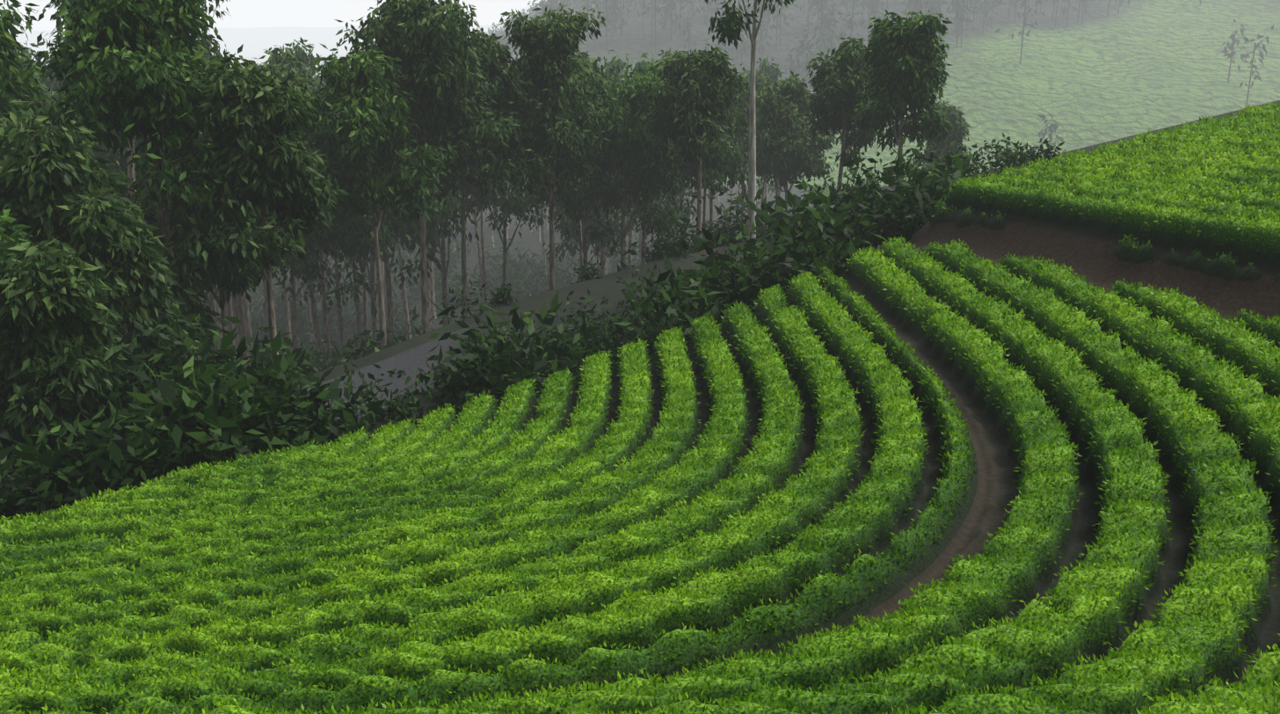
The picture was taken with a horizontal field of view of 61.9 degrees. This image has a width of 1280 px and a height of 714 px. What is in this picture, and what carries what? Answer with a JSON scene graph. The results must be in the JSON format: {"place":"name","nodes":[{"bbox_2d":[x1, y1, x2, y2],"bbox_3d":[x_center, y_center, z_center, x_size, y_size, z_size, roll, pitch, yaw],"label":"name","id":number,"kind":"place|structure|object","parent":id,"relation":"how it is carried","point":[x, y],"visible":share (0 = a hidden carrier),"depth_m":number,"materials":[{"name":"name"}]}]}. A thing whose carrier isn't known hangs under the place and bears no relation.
{"place":"outdoors","nodes":[
{"label":"outdoors","id":0,"kind":"place"},
{"bbox_2d":[0,0,539,30],"label":"sky","id":1,"kind":"structure","parent":0,"point":[243,13],"materials":[{"name":"white"}]},
{"bbox_2d":[0,100,1279,713],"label":"ground","id":2,"kind":"structure","parent":0,"point":[1094,250],"depth_m":18.63,"materials":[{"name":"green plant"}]},
{"bbox_2d":[0,209,34,267],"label":"tree","id":3,"kind":"object","parent":2,"relation":"on","point":[9,230],"visible":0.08,"depth_m":32.36,"materials":[{"name":"green plant"}]},
{"bbox_2d":[14,39,42,87],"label":"tree","id":4,"kind":"object","parent":2,"relation":"on","point":[27,54],"visible":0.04,"depth_m":96.93,"materials":[{"name":"green plant"}]},
{"bbox_2d":[22,35,71,112],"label":"tree","id":5,"kind":"object","parent":2,"relation":"on","point":[47,83],"visible":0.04,"depth_m":94.86,"materials":[{"name":"green plant"}]},
{"bbox_2d":[35,87,65,112],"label":"tree","id":6,"kind":"object","parent":2,"relation":"on","point":[49,101],"depth_m":92.68,"materials":[{"name":"green plant"}]},
{"bbox_2d":[36,80,72,124],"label":"tree","id":7,"kind":"object","parent":2,"relation":"on","point":[56,102],"depth_m":72.34,"materials":[{"name":"green plant"}]},
{"bbox_2d":[0,109,125,254],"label":"eucalyptus","id":8,"kind":"object","parent":2,"relation":"on","point":[46,168],"visible":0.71,"depth_m":34.84,"materials":[{"name":"green plant"}]},
{"bbox_2d":[0,229,132,445],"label":"tree","id":9,"kind":"object","parent":2,"relation":"on","point":[56,341],"visible":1,"depth_m":30.80,"materials":[{"name":"green plant"}]},
{"bbox_2d":[0,0,133,197],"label":"eucalyptus","id":10,"kind":"object","parent":2,"relation":"on","point":[18,94],"visible":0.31,"depth_m":42.18,"materials":[{"name":"green plant"}]},
{"bbox_2d":[58,87,113,165],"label":"tree","id":11,"kind":"object","parent":2,"relation":"on","point":[93,150],"depth_m":67.53,"materials":[{"name":"green plant"}]},
{"bbox_2d":[53,109,117,173],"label":"tree","id":12,"kind":"object","parent":2,"relation":"on","point":[55,120],"depth_m":67.66,"materials":[{"name":"green plant"}]},
{"bbox_2d":[69,102,151,216],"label":"tree","id":13,"kind":"object","parent":2,"relation":"on","point":[97,153],"depth_m":67.00,"materials":[{"name":"green plant"}]},
{"bbox_2d":[56,180,185,368],"bbox_3d":[-18.294,-1.430,36.365,5.256,9.118,5.222,-1,15,-3],"label":"eucalyptus","id":14,"kind":"object","parent":2,"relation":"on","point":[112,236],"visible":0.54,"depth_m":35.18,"materials":[{"name":"green plant"}]},
{"bbox_2d":[25,0,230,204],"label":"tree","id":15,"kind":"object","parent":2,"relation":"on","point":[131,173],"visible":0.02,"depth_m":54.34,"materials":[{"name":"green plant"}]},
{"bbox_2d":[17,0,239,256],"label":"tree","id":16,"kind":"object","parent":2,"relation":"on","point":[136,67],"visible":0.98,"depth_m":39.40,"materials":[{"name":"green plant"}]},
{"bbox_2d":[110,129,152,168],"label":"tree","id":17,"kind":"object","parent":2,"relation":"on","point":[120,141],"depth_m":66.79,"materials":[{"name":"green plant"}]},
{"bbox_2d":[116,141,151,170],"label":"tree","id":18,"kind":"object","parent":2,"relation":"on","point":[134,149],"visible":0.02,"depth_m":66.07,"materials":[{"name":"green plant"}]},
{"bbox_2d":[94,55,227,304],"bbox_3d":[-27.020,-6.793,64.240,10.043,23.993,10.586,12,19,39],"label":"tree","id":19,"kind":"object","parent":2,"relation":"on","point":[122,166],"depth_m":61.11,"materials":[{"name":"green plant"}]},
{"bbox_2d":[156,242,227,361],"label":"eucalyptus","id":20,"kind":"object","parent":2,"relation":"on","point":[186,289],"visible":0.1,"depth_m":40.09,"materials":[{"name":"green plant"}]},
{"bbox_2d":[119,130,298,360],"bbox_3d":[-19.128,-3.715,47.271,7.558,13.420,6.945,-1,15,-5],"label":"tree","id":21,"kind":"object","parent":2,"relation":"on","point":[234,279],"visible":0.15,"depth_m":45.35,"materials":[{"name":"green plant"}]},
{"bbox_2d":[135,132,289,356],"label":"tree","id":22,"kind":"object","parent":2,"relation":"on","point":[210,296],"depth_m":68.93,"materials":[{"name":"beige plant"}]},
{"bbox_2d":[213,284,222,341],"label":"tree","id":23,"kind":"object","parent":2,"relation":"on","point":[218,309],"depth_m":102.87,"materials":[{"name":"beige plant"}]},
{"bbox_2d":[196,37,259,359],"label":"tree","id":24,"kind":"object","parent":2,"relation":"on","point":[235,300],"depth_m":76.81,"materials":[{"name":"beige plant"}]},
{"bbox_2d":[226,292,236,357],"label":"tree","id":25,"kind":"object","parent":2,"relation":"on","point":[230,314],"depth_m":81.23,"materials":[{"name":"beige plant"}]},
{"bbox_2d":[202,208,267,330],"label":"tree","id":26,"kind":"object","parent":2,"relation":"on","point":[216,294],"depth_m":72.49,"materials":[{"name":"green plant"}]},
{"bbox_2d":[231,294,239,348],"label":"tree","id":27,"kind":"object","parent":2,"relation":"on","point":[236,330],"depth_m":85.62,"materials":[{"name":"beige plant"}]},
{"bbox_2d":[241,291,253,362],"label":"tree","id":28,"kind":"object","parent":2,"relation":"on","point":[249,332],"depth_m":92.70,"materials":[{"name":"beige plant"}]},
{"bbox_2d":[155,43,349,385],"bbox_3d":[-15.315,-4.699,41.870,5.811,14.625,7.110,11,19,36],"label":"tree","id":29,"kind":"object","parent":2,"relation":"on","point":[251,112],"visible":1,"depth_m":40.32,"materials":[{"name":"green plant"}]},
{"bbox_2d":[237,207,276,366],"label":"tree","id":30,"kind":"object","parent":2,"relation":"on","point":[243,326],"depth_m":76.20,"materials":[{"name":"beige plant"}]},
{"bbox_2d":[262,204,281,340],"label":"tree","id":31,"kind":"object","parent":2,"relation":"on","point":[265,292],"visible":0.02,"depth_m":90.24,"materials":[{"name":"beige plant"}]},
{"bbox_2d":[255,43,323,349],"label":"tree","id":32,"kind":"object","parent":2,"relation":"on","point":[309,312],"depth_m":99.38,"materials":[{"name":"plant"}]},
{"bbox_2d":[248,43,334,369],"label":"tree","id":33,"kind":"object","parent":2,"relation":"on","point":[279,66],"visible":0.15,"depth_m":68.06,"materials":[{"name":"green plant"}]},
{"bbox_2d":[263,37,324,304],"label":"tree","id":34,"kind":"object","parent":2,"relation":"on","point":[311,59],"visible":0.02,"depth_m":106.94,"materials":[{"name":"green plant"}]},
{"bbox_2d":[283,80,319,366],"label":"tree","id":35,"kind":"object","parent":2,"relation":"on","point":[294,323],"depth_m":70.72,"materials":[{"name":"plant"}]},
{"bbox_2d":[283,55,328,352],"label":"tree","id":36,"kind":"object","parent":2,"relation":"on","point":[287,320],"depth_m":90.14,"materials":[{"name":"plant"}]},
{"bbox_2d":[307,75,346,363],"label":"tree","id":37,"kind":"object","parent":2,"relation":"on","point":[339,318],"visible":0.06,"depth_m":76.29,"materials":[{"name":"plant"}]},
{"bbox_2d":[259,126,406,365],"bbox_3d":[-18.464,-5.441,63.926,9.239,18.492,8.966,-11,18,-34],"label":"tree","id":38,"kind":"object","parent":2,"relation":"on","point":[339,237],"visible":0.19,"depth_m":61.98,"materials":[{"name":"green plant"}]},
{"bbox_2d":[316,77,367,350],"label":"tree","id":39,"kind":"object","parent":2,"relation":"on","point":[365,309],"depth_m":81.38,"materials":[{"name":"beige plant"}]},
{"bbox_2d":[274,194,442,356],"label":"tree","id":40,"kind":"object","parent":2,"relation":"on","point":[311,289],"depth_m":71.45,"materials":[{"name":"green plant"}]},
{"bbox_2d":[298,44,450,349],"bbox_3d":[-13.164,-6.428,55.645,9.184,18.966,8.151,-11,19,-36],"label":"tree","id":41,"kind":"object","parent":2,"relation":"on","point":[360,120],"visible":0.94,"depth_m":53.37,"materials":[{"name":"green plant"}]},
{"bbox_2d":[309,189,455,353],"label":"tree","id":42,"kind":"object","parent":2,"relation":"on","point":[371,290],"visible":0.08,"depth_m":70.25,"materials":[{"name":"green plant"}]},
{"bbox_2d":[379,257,385,312],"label":"tree","id":43,"kind":"object","parent":2,"relation":"on","point":[382,272],"depth_m":114.86,"materials":[{"name":"beige plant"}]},
{"bbox_2d":[360,40,411,339],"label":"tree","id":44,"kind":"object","parent":2,"relation":"on","point":[405,305],"depth_m":95.03,"materials":[{"name":"beige plant"}]},
{"bbox_2d":[383,235,390,325],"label":"tree","id":45,"kind":"object","parent":2,"relation":"on","point":[386,307],"depth_m":108.64,"materials":[{"name":"beige plant"}]},
{"bbox_2d":[373,230,404,334],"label":"tree","id":46,"kind":"object","parent":2,"relation":"on","point":[375,287],"depth_m":101.78,"materials":[{"name":"beige plant"}]},
{"bbox_2d":[330,172,473,342],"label":"tree","id":47,"kind":"object","parent":2,"relation":"on","point":[436,233],"visible":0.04,"depth_m":74.58,"materials":[{"name":"green plant"}]},
{"bbox_2d":[317,0,520,333],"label":"tree","id":48,"kind":"object","parent":2,"relation":"on","point":[425,42],"visible":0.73,"depth_m":56.54,"materials":[{"name":"green plant"}]},
{"bbox_2d":[426,189,459,327],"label":"tree","id":49,"kind":"object","parent":2,"relation":"on","point":[428,287],"depth_m":102.10,"materials":[{"name":"beige plant"}]},
{"bbox_2d":[429,189,467,319],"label":"tree","id":50,"kind":"object","parent":2,"relation":"on","point":[432,295],"depth_m":112.31,"materials":[{"name":"beige plant"}]},
{"bbox_2d":[383,140,520,326],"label":"tree","id":51,"kind":"object","parent":2,"relation":"on","point":[441,267],"visible":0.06,"depth_m":74.84,"materials":[{"name":"green plant"}]},
{"bbox_2d":[451,214,456,252],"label":"tree","id":52,"kind":"object","parent":2,"relation":"on","point":[454,244],"depth_m":154.29,"materials":[{"name":"beige plant"}]},
{"bbox_2d":[465,210,468,244],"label":"tree","id":53,"kind":"object","parent":2,"relation":"on","point":[466,231],"depth_m":160.50,"materials":[{"name":"beige plant"}]},
{"bbox_2d":[472,212,478,254],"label":"tree","id":54,"kind":"object","parent":2,"relation":"on","point":[475,246],"depth_m":151.81,"materials":[{"name":"beige plant"}]},
{"bbox_2d":[480,209,487,305],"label":"tree","id":55,"kind":"object","parent":2,"relation":"on","point":[483,270],"depth_m":94.20,"materials":[{"name":"beige plant"}]},
{"bbox_2d":[399,27,573,318],"bbox_3d":[-10.083,-8.514,64.649,10.885,22.806,9.671,14,21,43],"label":"tree","id":56,"kind":"object","parent":2,"relation":"on","point":[503,154],"visible":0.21,"depth_m":62.11,"materials":[{"name":"green plant"}]},
{"bbox_2d":[489,194,494,248],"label":"tree","id":57,"kind":"object","parent":2,"relation":"on","point":[491,239],"depth_m":157.21,"materials":[{"name":"beige plant"}]},
{"bbox_2d":[471,160,528,305],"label":"tree","id":58,"kind":"object","parent":2,"relation":"on","point":[476,221],"depth_m":101.79,"materials":[{"name":"beige plant"}]},
{"bbox_2d":[450,65,560,295],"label":"eucalyptus","id":59,"kind":"object","parent":2,"relation":"on","point":[515,206],"visible":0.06,"depth_m":77.27,"materials":[{"name":"green plant"}]},
{"bbox_2d":[503,62,511,239],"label":"tree","id":60,"kind":"object","parent":2,"relation":"on","point":[505,196],"visible":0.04,"depth_m":166.05,"materials":[{"name":"green plant"}]},
{"bbox_2d":[512,60,540,242],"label":"tree","id":61,"kind":"object","parent":2,"relation":"on","point":[538,235],"depth_m":163.39,"materials":[{"name":"beige plant"}]},
{"bbox_2d":[526,180,531,232],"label":"tree","id":62,"kind":"object","parent":2,"relation":"on","point":[529,231],"depth_m":173.45,"materials":[{"name":"beige plant"}]},
{"bbox_2d":[515,53,547,290],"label":"tree","id":63,"kind":"object","parent":2,"relation":"on","point":[543,247],"depth_m":126.88,"materials":[{"name":"beige plant"}]},
{"bbox_2d":[0,132,1065,520],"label":"understory shrubs","id":64,"kind":"object","parent":2,"relation":"on","point":[160,414],"visible":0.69,"depth_m":36.73,"materials":[{"name":"green plant"}]},
{"bbox_2d":[545,202,548,228],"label":"tree","id":65,"kind":"object","parent":2,"relation":"on","point":[546,221],"depth_m":177.54,"materials":[{"name":"beige plant"}]},
{"bbox_2d":[472,2,623,290],"bbox_3d":[-5.358,-9.399,64.802,10.825,23.128,10.299,-10,18,-32],"label":"tree","id":66,"kind":"object","parent":2,"relation":"on","point":[556,91],"visible":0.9,"depth_m":61.67,"materials":[{"name":"green plant"}]},
{"bbox_2d":[573,58,601,283],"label":"tree","id":67,"kind":"object","parent":2,"relation":"on","point":[575,278],"depth_m":123.39,"materials":[{"name":"beige plant"}]},
{"bbox_2d":[527,55,649,281],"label":"tree","id":68,"kind":"object","parent":2,"relation":"on","point":[585,195],"visible":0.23,"depth_m":69.87,"materials":[{"name":"green plant"}]},
{"bbox_2d":[567,44,621,279],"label":"tree","id":69,"kind":"object","parent":2,"relation":"on","point":[578,60],"visible":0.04,"depth_m":77.51,"materials":[{"name":"green plant"}]},
{"bbox_2d":[528,133,667,262],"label":"eucalyptus","id":70,"kind":"object","parent":2,"relation":"on","point":[570,249],"visible":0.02,"depth_m":89.48,"materials":[{"name":"green plant"}]},
{"bbox_2d":[596,217,603,274],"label":"tree","id":71,"kind":"object","parent":2,"relation":"on","point":[598,264],"depth_m":109.97,"materials":[{"name":"beige plant"}]},
{"bbox_2d":[547,166,667,276],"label":"tree","id":72,"kind":"object","parent":2,"relation":"on","point":[562,227],"visible":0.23,"depth_m":85.46,"materials":[{"name":"green plant"}]},
{"bbox_2d":[555,189,668,275],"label":"tree","id":73,"kind":"object","parent":2,"relation":"on","point":[604,255],"depth_m":99.58,"materials":[{"name":"beige plant"}]},
{"bbox_2d":[597,50,631,275],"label":"tree","id":74,"kind":"object","parent":2,"relation":"on","point":[621,64],"visible":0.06,"depth_m":126.78,"materials":[{"name":"green plant"}]},
{"bbox_2d":[572,64,688,270],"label":"eucalyptus","id":75,"kind":"object","parent":2,"relation":"on","point":[649,162],"visible":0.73,"depth_m":69.13,"materials":[{"name":"green plant"}]},
{"bbox_2d":[611,53,659,268],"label":"tree","id":76,"kind":"object","parent":2,"relation":"on","point":[642,66],"depth_m":100.54,"materials":[{"name":"green plant"}]},
{"bbox_2d":[0,101,1279,713],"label":"tea bushes","id":77,"kind":"object","parent":2,"relation":"on","point":[899,243],"visible":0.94,"depth_m":19.48,"materials":[{"name":"green plant"}]},
{"bbox_2d":[639,221,641,262],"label":"tree","id":78,"kind":"object","parent":2,"relation":"on","point":[640,237],"depth_m":121.57,"materials":[{"name":"beige plant"}]},
{"bbox_2d":[593,53,698,264],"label":"tree","id":79,"kind":"object","parent":2,"relation":"on","point":[652,69],"visible":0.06,"depth_m":74.47,"materials":[{"name":"green plant"}]},
{"bbox_2d":[629,47,676,200],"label":"tree","id":80,"kind":"object","parent":2,"relation":"on","point":[662,53],"depth_m":121.63,"materials":[{"name":"green plant"}]},
{"bbox_2d":[629,52,679,258],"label":"tree","id":81,"kind":"object","parent":2,"relation":"on","point":[645,65],"depth_m":119.93,"materials":[{"name":"green plant"}]},
{"bbox_2d":[639,138,703,247],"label":"tree","id":82,"kind":"object","parent":2,"relation":"on","point":[689,210],"visible":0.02,"depth_m":96.46,"materials":[{"name":"green plant"}]},
{"bbox_2d":[662,49,683,241],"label":"tree","id":83,"kind":"object","parent":2,"relation":"on","point":[668,78],"depth_m":112.16,"materials":[{"name":"green plant"}]},
{"bbox_2d":[688,184,691,221],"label":"tree","id":84,"kind":"object","parent":2,"relation":"on","point":[689,197],"depth_m":185.26,"materials":[{"name":"beige plant"}]},
{"bbox_2d":[639,43,749,251],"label":"eucalyptus","id":85,"kind":"object","parent":2,"relation":"on","point":[695,91],"visible":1,"depth_m":64.22,"materials":[{"name":"green plant"}]},
{"bbox_2d":[660,111,739,250],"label":"tree","id":86,"kind":"object","parent":2,"relation":"on","point":[710,176],"visible":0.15,"depth_m":73.69,"materials":[{"name":"green plant"}]},
{"bbox_2d":[708,186,713,232],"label":"tree","id":87,"kind":"object","parent":2,"relation":"on","point":[709,199],"depth_m":131.22,"materials":[{"name":"beige plant"}]},
{"bbox_2d":[715,181,719,202],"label":"tree","id":88,"kind":"object","parent":2,"relation":"on","point":[717,197],"depth_m":213.59,"materials":[{"name":"beige plant"}]},
{"bbox_2d":[682,110,766,247],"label":"tree","id":89,"kind":"object","parent":2,"relation":"on","point":[739,170],"visible":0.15,"depth_m":76.86,"materials":[{"name":"green plant"}]},
{"bbox_2d":[729,70,749,225],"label":"tree","id":90,"kind":"object","parent":2,"relation":"on","point":[731,189],"depth_m":176.08,"materials":[{"name":"plant"}]},
{"bbox_2d":[737,68,749,204],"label":"tree","id":91,"kind":"object","parent":2,"relation":"on","point":[745,72],"visible":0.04,"depth_m":174.37,"materials":[{"name":"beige plant"}]},
{"bbox_2d":[725,71,773,240],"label":"tree","id":92,"kind":"object","parent":2,"relation":"on","point":[744,103],"visible":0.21,"depth_m":87.15,"materials":[{"name":"green plant"}]},
{"bbox_2d":[705,0,798,239],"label":"eucalyptus","id":93,"kind":"object","parent":2,"relation":"on","point":[729,23],"visible":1,"depth_m":57.56,"materials":[{"name":"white plant"}]},
{"bbox_2d":[726,114,780,213],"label":"tree","id":94,"kind":"object","parent":2,"relation":"on","point":[759,185],"visible":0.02,"depth_m":91.32,"materials":[{"name":"green plant"}]},
{"bbox_2d":[742,72,767,232],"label":"tree","id":95,"kind":"object","parent":2,"relation":"on","point":[766,191],"depth_m":147.95,"materials":[{"name":"beige plant"}]},
{"bbox_2d":[735,57,785,222],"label":"tree","id":96,"kind":"object","parent":2,"relation":"on","point":[771,72],"visible":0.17,"depth_m":139.32,"materials":[{"name":"green plant"}]},
{"bbox_2d":[761,173,765,202],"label":"tree","id":97,"kind":"object","parent":2,"relation":"on","point":[763,191],"depth_m":99.04,"materials":[{"name":"beige plant"}]},
{"bbox_2d":[741,117,819,207],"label":"tree","id":98,"kind":"object","parent":2,"relation":"on","point":[779,192],"depth_m":137.44,"materials":[{"name":"green plant"}]},
{"bbox_2d":[744,83,826,208],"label":"tree","id":99,"kind":"object","parent":2,"relation":"on","point":[767,139],"visible":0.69,"depth_m":82.53,"materials":[{"name":"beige plant"}]},
{"bbox_2d":[739,70,838,215],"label":"eucalyptus","id":100,"kind":"object","parent":2,"relation":"on","point":[796,89],"visible":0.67,"depth_m":83.34,"materials":[{"name":"green plant"}]},
{"bbox_2d":[804,36,884,196],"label":"eucalyptus","id":101,"kind":"object","parent":2,"relation":"on","point":[839,81],"visible":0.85,"depth_m":70.41,"materials":[{"name":"green plant"}]},
{"bbox_2d":[849,9,952,178],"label":"eucalyptus","id":102,"kind":"object","parent":2,"relation":"on","point":[905,58],"visible":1,"depth_m":62.66,"materials":[{"name":"green plant"}]},
{"bbox_2d":[911,100,974,173],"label":"tree","id":103,"kind":"object","parent":2,"relation":"on","point":[959,128],"visible":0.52,"depth_m":92.95,"materials":[{"name":"green plant"}]},
{"bbox_2d":[8,0,1279,186],"bbox_3d":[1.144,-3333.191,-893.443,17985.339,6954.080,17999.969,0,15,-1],"label":"hills","id":104,"kind":"structure","parent":0,"point":[1134,67],"depth_m":334.98,"materials":[{"name":"green plant"}]},
{"bbox_2d":[312,0,1273,154],"bbox_3d":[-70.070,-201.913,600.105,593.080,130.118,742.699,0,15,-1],"label":"forest trees","id":105,"kind":"object","parent":104,"relation":"on","point":[610,10],"visible":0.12,"depth_m":334.71,"materials":[{"name":"green plant"}]}
]}

